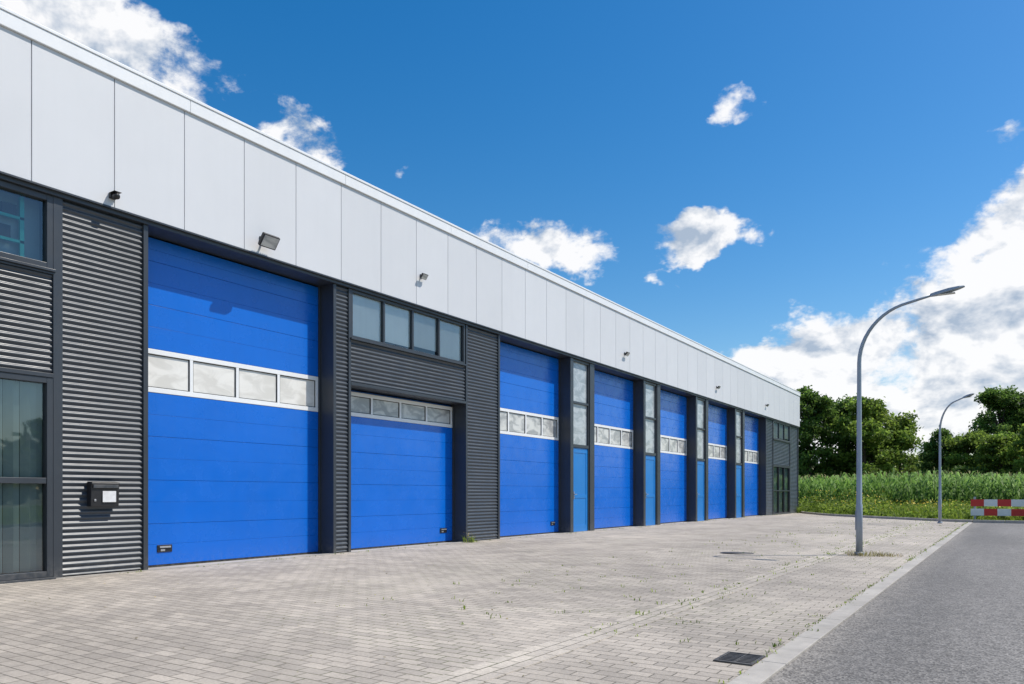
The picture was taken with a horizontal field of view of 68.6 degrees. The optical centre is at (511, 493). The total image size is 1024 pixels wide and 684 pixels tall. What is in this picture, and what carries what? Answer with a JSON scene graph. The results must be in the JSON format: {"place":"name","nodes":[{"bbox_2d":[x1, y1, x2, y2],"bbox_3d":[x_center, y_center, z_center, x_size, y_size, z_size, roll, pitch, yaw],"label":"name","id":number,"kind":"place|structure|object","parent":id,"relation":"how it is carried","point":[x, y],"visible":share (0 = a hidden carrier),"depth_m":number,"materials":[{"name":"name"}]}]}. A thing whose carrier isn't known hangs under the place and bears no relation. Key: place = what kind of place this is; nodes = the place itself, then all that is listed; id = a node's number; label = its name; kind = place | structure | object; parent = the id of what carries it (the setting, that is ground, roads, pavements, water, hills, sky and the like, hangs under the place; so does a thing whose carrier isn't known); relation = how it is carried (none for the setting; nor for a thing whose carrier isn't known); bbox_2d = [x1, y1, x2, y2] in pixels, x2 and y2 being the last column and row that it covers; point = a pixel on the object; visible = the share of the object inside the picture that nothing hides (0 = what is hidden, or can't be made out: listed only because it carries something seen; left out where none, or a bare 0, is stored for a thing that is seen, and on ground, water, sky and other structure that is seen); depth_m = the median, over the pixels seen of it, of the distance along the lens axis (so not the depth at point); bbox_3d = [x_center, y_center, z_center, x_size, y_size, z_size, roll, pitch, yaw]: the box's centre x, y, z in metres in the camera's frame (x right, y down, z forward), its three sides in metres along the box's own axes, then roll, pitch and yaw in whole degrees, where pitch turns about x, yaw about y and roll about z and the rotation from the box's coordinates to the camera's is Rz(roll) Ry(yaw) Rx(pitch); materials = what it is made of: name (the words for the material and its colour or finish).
{"place":"outdoors","nodes":[
{"label":"outdoors","id":0,"kind":"place"},
{"bbox_2d":[0,26,30,180],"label":"fascia panel","id":1,"kind":"structure","parent":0,"point":[15,104],"depth_m":9.27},
{"bbox_2d":[31,41,113,206],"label":"fascia panel","id":2,"kind":"structure","parent":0,"point":[72,126],"depth_m":9.82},
{"bbox_2d":[114,79,183,228],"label":"fascia panel","id":3,"kind":"structure","parent":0,"point":[148,156],"depth_m":10.70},
{"bbox_2d":[184,111,243,248],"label":"fascia panel","id":4,"kind":"structure","parent":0,"point":[213,181],"depth_m":11.57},
{"bbox_2d":[244,139,295,264],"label":"fascia panel","id":5,"kind":"structure","parent":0,"point":[269,192],"depth_m":12.45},
{"bbox_2d":[66,539,485,575],"bbox_3d":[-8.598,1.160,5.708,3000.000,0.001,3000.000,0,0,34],"label":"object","id":6,"kind":"structure","parent":0,"point":[129,570],"depth_m":11.08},
{"bbox_2d":[0,340,779,573],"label":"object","id":7,"kind":"object","parent":6,"relation":"on","point":[423,350],"depth_m":9.85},
{"bbox_2d":[796,385,848,478],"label":"broadleaf tree","id":8,"kind":"object","parent":6,"relation":"on","point":[815,409],"visible":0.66,"depth_m":84.04,"materials":[{"name":"green plant"}]},
{"bbox_2d":[816,393,870,477],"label":"broadleaf tree","id":9,"kind":"object","parent":6,"relation":"on","point":[847,447],"visible":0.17,"depth_m":86.81,"materials":[{"name":"green plant"}]},
{"bbox_2d":[727,522,972,683],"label":"road edge band","id":10,"kind":"object","parent":6,"relation":"on","point":[770,666],"visible":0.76,"depth_m":6.02,"materials":[{"name":"concrete"}]},
{"bbox_2d":[825,396,905,477],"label":"broadleaf tree","id":11,"kind":"object","parent":6,"relation":"on","point":[874,414],"visible":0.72,"depth_m":82.00,"materials":[{"name":"green plant"}]},
{"bbox_2d":[869,410,924,475],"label":"broadleaf tree","id":12,"kind":"object","parent":6,"relation":"on","point":[903,428],"visible":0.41,"depth_m":83.67,"materials":[{"name":"green plant"}]},
{"bbox_2d":[798,492,1023,519],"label":"tall weeds","id":13,"kind":"object","parent":6,"relation":"on","point":[820,506],"visible":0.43,"depth_m":37.98,"materials":[{"name":"green plant"}]},
{"bbox_2d":[799,501,1023,520],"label":"verge weeds","id":14,"kind":"object","parent":6,"relation":"on","point":[897,511],"visible":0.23,"depth_m":34.55,"materials":[{"name":"green plant"}]},
{"bbox_2d":[801,511,1023,523],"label":"end kerb","id":15,"kind":"structure","parent":6,"relation":"on","point":[951,520],"depth_m":30.83,"materials":[{"name":"concrete"}]},
{"bbox_2d":[824,463,1023,478],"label":"hedgerow","id":16,"kind":"object","parent":6,"relation":"on","point":[960,469],"visible":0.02,"depth_m":87.49,"materials":[{"name":"green plant"}]},
{"bbox_2d":[911,428,959,474],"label":"broadleaf tree","id":17,"kind":"object","parent":6,"relation":"on","point":[930,456],"visible":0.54,"depth_m":98.67,"materials":[{"name":"green plant"}]},
{"bbox_2d":[937,428,988,475],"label":"broadleaf tree","id":18,"kind":"object","parent":6,"relation":"on","point":[962,447],"visible":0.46,"depth_m":94.80,"materials":[{"name":"green plant"}]},
{"bbox_2d":[965,384,1023,466],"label":"broadleaf tree","id":19,"kind":"object","parent":6,"relation":"on","point":[1000,402],"visible":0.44,"depth_m":99.26,"materials":[{"name":"green plant"}]},
{"bbox_2d":[968,430,1023,479],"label":"broadleaf tree","id":20,"kind":"object","parent":6,"relation":"on","point":[998,450],"visible":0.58,"depth_m":86.56,"materials":[{"name":"green plant"}]},
{"bbox_2d":[971,497,1023,519],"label":"roadworks barrier","id":21,"kind":"object","parent":6,"relation":"on","point":[975,502],"visible":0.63,"depth_m":30.22,"materials":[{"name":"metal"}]},
{"bbox_2d":[1006,423,1023,476],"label":"broadleaf tree","id":22,"kind":"object","parent":6,"relation":"on","point":[1018,464],"visible":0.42,"depth_m":83.16,"materials":[{"name":"green plant"}]},
{"bbox_2d":[296,163,340,279],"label":"fascia panel","id":23,"kind":"structure","parent":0,"point":[318,222],"depth_m":13.33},
{"bbox_2d":[341,184,380,292],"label":"fascia panel","id":24,"kind":"structure","parent":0,"point":[360,239],"depth_m":14.19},
{"bbox_2d":[381,202,415,303],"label":"fascia panel","id":25,"kind":"structure","parent":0,"point":[398,253],"depth_m":15.07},
{"bbox_2d":[0,171,798,426],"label":"fascia drip","id":26,"kind":"object","parent":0,"point":[126,212],"visible":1,"depth_m":12.65},
{"bbox_2d":[0,5,800,392],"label":"coping cap","id":27,"kind":"object","parent":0,"point":[22,17],"visible":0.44,"depth_m":12.59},
{"bbox_2d":[416,219,447,313],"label":"fascia panel","id":28,"kind":"structure","parent":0,"point":[432,260],"depth_m":15.96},
{"bbox_2d":[448,234,475,322],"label":"fascia panel","id":29,"kind":"structure","parent":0,"point":[462,279],"depth_m":16.80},
{"bbox_2d":[0,513,966,683],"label":"forecourt paving","id":30,"kind":"structure","parent":0,"point":[224,632],"depth_m":7.20,"materials":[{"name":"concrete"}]},
{"bbox_2d":[148,553,323,568],"bbox_3d":[-4.435,1.109,12.367,0.390,0.021,3.538,0,0,34],"label":"door threshold","id":31,"kind":"object","parent":30,"relation":"on","point":[232,561],"depth_m":12.21,"materials":[{"name":"concrete"}]},
{"bbox_2d":[148,551,317,567],"bbox_3d":[-4.576,1.082,12.461,0.041,0.032,3.480,0,0,34],"label":"bottom seal","id":32,"kind":"object","parent":31,"relation":"on","point":[173,564],"visible":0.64,"depth_m":12.32,"materials":[{"name":"rubber"}]},
{"bbox_2d":[56,515,767,578],"bbox_3d":[1.552,1.119,21.055,0.135,0.062,54.800,0,0,34],"label":"plinth strip","id":33,"kind":"object","parent":30,"relation":"on","point":[328,553],"visible":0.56,"depth_m":13.05,"materials":[{"name":"concrete"}]},
{"bbox_2d":[0,196,797,577],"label":"flashings and posts","id":34,"kind":"object","parent":33,"relation":"on","point":[460,438],"visible":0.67,"depth_m":15.94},
{"bbox_2d":[0,372,55,583],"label":"window unit","id":35,"kind":"structure","parent":34,"relation":"attached to","point":[35,479],"depth_m":9.55,"materials":[{"name":"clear glass"}]},
{"bbox_2d":[0,372,52,580],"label":"window frame","id":36,"kind":"structure","parent":35,"relation":"in","point":[46,480],"depth_m":9.66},
{"bbox_2d":[0,180,55,272],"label":"window unit","id":37,"kind":"structure","parent":34,"relation":"attached to","point":[20,230],"depth_m":9.60,"materials":[{"name":"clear glass"}]},
{"bbox_2d":[0,180,52,268],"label":"window frame","id":38,"kind":"structure","parent":37,"relation":"in","point":[47,200],"depth_m":9.64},
{"bbox_2d":[317,286,320,552],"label":"side guides","id":39,"kind":"object","parent":34,"relation":"attached to","point":[319,419],"visible":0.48,"depth_m":13.89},
{"bbox_2d":[148,237,317,565],"bbox_3d":[-4.574,-1.380,12.459,0.056,4.890,3.480,0,0,34],"label":"sectional door","id":40,"kind":"structure","parent":39,"relation":"attached to","point":[203,307],"depth_m":12.30,"materials":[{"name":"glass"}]},
{"bbox_2d":[148,353,314,406],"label":"glazing beads","id":41,"kind":"object","parent":40,"relation":"attached to","point":[235,380],"visible":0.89,"depth_m":12.38,"materials":[{"name":"rubber"}]},
{"bbox_2d":[148,237,317,565],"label":"door sections","id":42,"kind":"structure","parent":40,"relation":"in","point":[200,304],"depth_m":12.30,"materials":[{"name":"metal"}]},
{"bbox_2d":[350,289,466,365],"bbox_3d":[-2.084,-3.377,15.583,0.170,0.945,3.580,0,0,34],"label":"window unit","id":43,"kind":"structure","parent":34,"relation":"attached to","point":[377,321],"depth_m":15.43,"materials":[{"name":"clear glass"}]},
{"bbox_2d":[351,289,464,363],"bbox_3d":[-2.100,-3.395,15.594,0.132,0.910,3.540,0,0,34],"label":"window frame","id":44,"kind":"structure","parent":43,"relation":"in","point":[436,354],"depth_m":15.55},
{"bbox_2d":[450,405,453,541],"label":"side guides","id":45,"kind":"object","parent":34,"relation":"attached to","point":[452,406],"visible":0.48,"depth_m":17.23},
{"bbox_2d":[351,392,451,548],"bbox_3d":[-2.365,-0.465,15.787,0.056,3.059,3.510,0,0,34],"label":"sectional door","id":46,"kind":"structure","parent":45,"relation":"attached to","point":[396,492],"depth_m":15.75,"materials":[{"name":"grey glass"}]},
{"bbox_2d":[351,416,451,548],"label":"door sections","id":47,"kind":"structure","parent":46,"relation":"in","point":[395,489],"depth_m":15.75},
{"bbox_2d":[557,358,559,532],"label":"side guides","id":48,"kind":"object","parent":34,"relation":"attached to","point":[559,445],"visible":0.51,"depth_m":21.28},
{"bbox_2d":[500,342,558,535],"bbox_3d":[0.348,-1.380,19.874,0.056,4.890,3.440,0,0,34],"label":"sectional door","id":49,"kind":"structure","parent":48,"relation":"attached to","point":[528,382],"depth_m":19.97,"materials":[{"name":"glass"}]},
{"bbox_2d":[500,342,557,535],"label":"door sections","id":50,"kind":"structure","parent":49,"relation":"in","point":[528,379],"depth_m":19.97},
{"bbox_2d":[632,381,633,525],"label":"side guides","id":51,"kind":"object","parent":34,"relation":"attached to","point":[633,453],"visible":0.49,"depth_m":25.50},
{"bbox_2d":[594,370,632,527],"bbox_3d":[3.119,-1.380,24.048,0.056,4.890,3.540,0,0,34],"label":"sectional door","id":52,"kind":"structure","parent":51,"relation":"attached to","point":[613,402],"depth_m":24.24,"materials":[{"name":"glass"}]},
{"bbox_2d":[594,370,632,527],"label":"door sections","id":53,"kind":"structure","parent":52,"relation":"in","point":[613,395],"depth_m":24.25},
{"bbox_2d":[686,397,687,521],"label":"side guides","id":54,"kind":"object","parent":34,"relation":"attached to","point":[687,460],"visible":0.48,"depth_m":29.72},
{"bbox_2d":[660,390,686,522],"bbox_3d":[5.918,-1.380,28.263,0.056,4.890,3.540,0,0,34],"label":"sectional door","id":55,"kind":"structure","parent":54,"relation":"attached to","point":[672,416],"depth_m":28.49,"materials":[{"name":"glass"}]},
{"bbox_2d":[660,390,685,522],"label":"door sections","id":56,"kind":"structure","parent":55,"relation":"in","point":[672,406],"depth_m":28.49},
{"bbox_2d":[726,409,727,517],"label":"side guides","id":57,"kind":"object","parent":34,"relation":"attached to","point":[727,463],"visible":0.29,"depth_m":33.93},
{"bbox_2d":[708,404,726,518],"bbox_3d":[8.717,-1.380,32.479,0.056,4.890,3.540,0,0,34],"label":"sectional door","id":58,"kind":"structure","parent":57,"relation":"attached to","point":[717,468],"depth_m":32.88,"materials":[{"name":"glass"}]},
{"bbox_2d":[708,404,726,518],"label":"door sections","id":59,"kind":"structure","parent":58,"relation":"in","point":[717,416],"depth_m":32.88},
{"bbox_2d":[757,418,758,515],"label":"side guides","id":60,"kind":"object","parent":34,"relation":"attached to","point":[758,466],"visible":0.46,"depth_m":38.20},
{"bbox_2d":[745,415,757,515],"bbox_3d":[11.532,-1.380,36.719,0.056,4.890,3.600,0,0,34],"label":"sectional door","id":61,"kind":"structure","parent":60,"relation":"attached to","point":[751,468],"depth_m":37.20,"materials":[{"name":"glass"}]},
{"bbox_2d":[745,415,757,515],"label":"door sections","id":62,"kind":"structure","parent":61,"relation":"in","point":[751,423],"depth_m":37.20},
{"bbox_2d":[773,465,790,514],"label":"window unit","id":63,"kind":"structure","parent":34,"relation":"attached to","point":[781,489],"depth_m":41.09,"materials":[{"name":"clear glass"}]},
{"bbox_2d":[774,465,789,513],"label":"window frame","id":64,"kind":"structure","parent":63,"relation":"in","point":[783,490],"depth_m":41.20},
{"bbox_2d":[774,421,790,442],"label":"window unit","id":65,"kind":"structure","parent":34,"relation":"attached to","point":[781,431],"depth_m":40.93,"materials":[{"name":"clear glass"}]},
{"bbox_2d":[573,359,588,531],"bbox_3d":[1.812,-1.375,21.813,0.530,4.950,1.010,0,0,34],"label":"entrance unit","id":66,"kind":"object","parent":33,"relation":"on","point":[580,446],"visible":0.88,"depth_m":21.78,"materials":[{"name":"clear glass"}]},
{"bbox_2d":[646,381,656,525],"bbox_3d":[4.611,-1.375,26.029,0.530,4.950,1.010,0,0,34],"label":"entrance unit","id":67,"kind":"object","parent":33,"relation":"on","point":[651,454],"visible":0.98,"depth_m":26.05,"materials":[{"name":"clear glass"}]},
{"bbox_2d":[697,397,704,520],"bbox_3d":[7.410,-1.375,30.244,0.530,4.950,1.010,0,0,34],"label":"entrance unit","id":68,"kind":"object","parent":33,"relation":"on","point":[700,459],"visible":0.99,"depth_m":30.23,"materials":[{"name":"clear glass"}]},
{"bbox_2d":[736,409,742,517],"bbox_3d":[10.208,-1.375,34.460,0.530,4.950,1.010,0,0,34],"label":"entrance unit","id":69,"kind":"object","parent":33,"relation":"on","point":[738,463],"visible":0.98,"depth_m":34.46,"materials":[{"name":"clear glass"}]},
{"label":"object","id":70,"kind":"object","parent":33,"relation":"on","visible":0},
{"bbox_2d":[0,174,798,427],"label":"soffit flashing","id":71,"kind":"object","parent":70,"relation":"on","point":[188,241],"visible":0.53,"depth_m":12.82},
{"bbox_3d":[1.398,-4.826,21.161,0.562,1.808,54.805,0,0,34],"label":"fascia","id":72,"kind":"object","parent":71,"relation":"on","visible":0},
{"bbox_2d":[258,232,279,249],"bbox_3d":[-3.995,-4.122,12.255,0.256,0.205,0.320,0,0,34],"label":"flood light","id":73,"kind":"object","parent":72,"relation":"attached to","point":[267,240],"visible":1,"depth_m":12.19,"materials":[{"name":"black plastic"}]},
{"bbox_2d":[0,9,799,395],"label":"coping","id":74,"kind":"object","parent":72,"relation":"on","point":[30,31],"visible":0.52,"depth_m":12.59,"materials":[{"name":"metal"}]},
{"bbox_2d":[119,513,967,683],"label":"paving weeds","id":75,"kind":"object","parent":30,"relation":"on","point":[702,591],"visible":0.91,"depth_m":9.28,"materials":[{"name":"green plant"}]},
{"bbox_2d":[416,521,932,683],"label":"gutter band","id":76,"kind":"object","parent":30,"relation":"on","point":[485,671],"visible":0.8,"depth_m":5.93,"materials":[{"name":"concrete"}]},
{"bbox_2d":[713,651,765,665],"bbox_3d":[1.516,1.105,4.995,0.255,0.030,0.323,0,0,34],"label":"drain grate","id":77,"kind":"object","parent":30,"relation":"on","point":[746,659],"visible":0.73,"depth_m":4.98,"materials":[{"name":"metal"}]},
{"bbox_2d":[854,285,964,554],"bbox_3d":[6.891,-1.195,13.069,1.715,4.609,0.175,0,0,34],"label":"street lamp","id":78,"kind":"object","parent":30,"relation":"on","point":[859,505],"visible":0.96,"depth_m":13.46,"materials":[{"name":"metal"}]},
{"bbox_2d":[937,393,973,522],"bbox_3d":[16.110,-1.215,27.248,0.175,4.649,1.755,0,0,-8],"label":"street lamp","id":79,"kind":"object","parent":30,"relation":"on","point":[939,497],"visible":1,"depth_m":27.99,"materials":[{"name":"metal"}]},
{"bbox_2d":[476,247,501,330],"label":"fascia panel","id":80,"kind":"structure","parent":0,"point":[488,289],"depth_m":17.67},
{"bbox_2d":[0,0,1023,466],"label":"sky","id":81,"kind":"structure","parent":0,"point":[758,182],"materials":[{"name":"blue"}]},
{"bbox_2d":[502,259,524,338],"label":"fascia panel","id":82,"kind":"structure","parent":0,"point":[513,299],"depth_m":18.56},
{"bbox_2d":[525,269,545,344],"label":"fascia panel","id":83,"kind":"structure","parent":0,"point":[535,307],"depth_m":19.42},
{"bbox_2d":[546,279,565,351],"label":"fascia panel","id":84,"kind":"structure","parent":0,"point":[555,316],"depth_m":20.28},
{"bbox_2d":[566,288,583,356],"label":"fascia panel","id":85,"kind":"structure","parent":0,"point":[574,323],"depth_m":21.16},
{"bbox_2d":[584,297,599,362],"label":"fascia panel","id":86,"kind":"structure","parent":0,"point":[591,329],"depth_m":22.02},
{"bbox_2d":[600,304,615,367],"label":"fascia panel","id":87,"kind":"structure","parent":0,"point":[607,336],"depth_m":22.90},
{"bbox_2d":[616,311,629,371],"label":"fascia panel","id":88,"kind":"structure","parent":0,"point":[622,337],"depth_m":23.78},
{"bbox_2d":[630,318,642,375],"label":"fascia panel","id":89,"kind":"structure","parent":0,"point":[636,347],"depth_m":24.67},
{"bbox_2d":[643,324,654,379],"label":"fascia panel","id":90,"kind":"structure","parent":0,"point":[648,352],"depth_m":25.49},
{"bbox_2d":[655,330,666,383],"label":"fascia panel","id":91,"kind":"structure","parent":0,"point":[660,356],"depth_m":26.37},
{"bbox_2d":[667,335,677,387],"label":"fascia panel","id":92,"kind":"structure","parent":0,"point":[672,361],"depth_m":27.31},
{"bbox_2d":[678,340,687,390],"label":"fascia panel","id":93,"kind":"structure","parent":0,"point":[682,365],"depth_m":28.14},
{"bbox_2d":[688,345,696,393],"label":"fascia panel","id":94,"kind":"structure","parent":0,"point":[692,369],"depth_m":29.03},
{"bbox_2d":[697,349,705,396],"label":"fascia panel","id":95,"kind":"structure","parent":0,"point":[701,372],"depth_m":29.87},
{"bbox_2d":[706,353,714,398],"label":"fascia panel","id":96,"kind":"structure","parent":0,"point":[710,376],"depth_m":30.77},
{"bbox_2d":[715,357,722,401],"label":"fascia panel","id":97,"kind":"structure","parent":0,"point":[718,377],"depth_m":31.67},
{"bbox_2d":[723,361,729,403],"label":"fascia panel","id":98,"kind":"structure","parent":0,"point":[726,382],"depth_m":32.51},
{"bbox_2d":[730,364,737,406],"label":"fascia panel","id":99,"kind":"structure","parent":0,"point":[734,385],"depth_m":33.33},
{"bbox_2d":[744,371,750,410],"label":"fascia panel","id":100,"kind":"structure","parent":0,"point":[747,390],"depth_m":35.11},
{"bbox_2d":[763,523,1023,683],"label":"asphalt road","id":101,"kind":"structure","parent":0,"point":[951,611],"depth_m":6.21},
{"bbox_2d":[798,467,1023,506],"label":"corn field","id":102,"kind":"structure","parent":0,"point":[913,487],"depth_m":46.32,"materials":[{"name":"green plant"}]},
{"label":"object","id":103,"kind":"object","parent":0,"visible":0},
{"bbox_2d":[0,263,52,372],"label":"corrugated cladding","id":104,"kind":"structure","parent":103,"relation":"attached to","point":[26,322],"depth_m":9.45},
{"bbox_3d":[-5.797,-1.390,10.405,0.470,4.920,1.091,0,0,34],"label":"wall","id":105,"kind":"object","parent":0,"visible":0},
{"bbox_2d":[63,200,142,575],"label":"corrugated cladding","id":106,"kind":"structure","parent":105,"relation":"attached to","point":[102,347],"depth_m":10.24,"materials":[{"name":"metal"}]},
{"bbox_2d":[87,481,119,506],"bbox_3d":[-5.544,0.001,10.186,0.134,0.339,0.380,0,0,34],"label":"wall mailbox","id":107,"kind":"object","parent":106,"relation":"attached to","point":[101,494],"depth_m":10.13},
{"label":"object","id":108,"kind":"object","parent":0,"visible":0},
{"bbox_2d":[336,285,347,551],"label":"corrugated cladding","id":109,"kind":"structure","parent":108,"relation":"attached to","point":[341,419],"depth_m":13.92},
{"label":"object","id":110,"kind":"object","parent":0,"visible":0},
{"bbox_2d":[351,340,464,400],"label":"corrugated cladding","id":111,"kind":"structure","parent":110,"relation":"attached to","point":[375,365],"depth_m":15.38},
{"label":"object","id":112,"kind":"object","parent":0,"visible":0},
{"bbox_2d":[468,326,497,539],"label":"corrugated cladding","id":113,"kind":"structure","parent":112,"relation":"attached to","point":[482,434],"depth_m":17.64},
{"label":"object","id":114,"kind":"object","parent":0,"visible":0},
{"bbox_2d":[766,418,772,514],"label":"corrugated cladding","id":115,"kind":"structure","parent":114,"relation":"attached to","point":[769,467],"depth_m":38.67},
{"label":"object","id":116,"kind":"object","parent":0,"visible":0},
{"bbox_2d":[790,426,797,512],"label":"corrugated cladding","id":117,"kind":"structure","parent":116,"relation":"attached to","point":[793,467],"depth_m":43.02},
{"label":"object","id":118,"kind":"object","parent":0,"visible":0},
{"bbox_2d":[774,440,789,465],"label":"corrugated cladding","id":119,"kind":"structure","parent":118,"relation":"attached to","point":[781,453],"depth_m":40.73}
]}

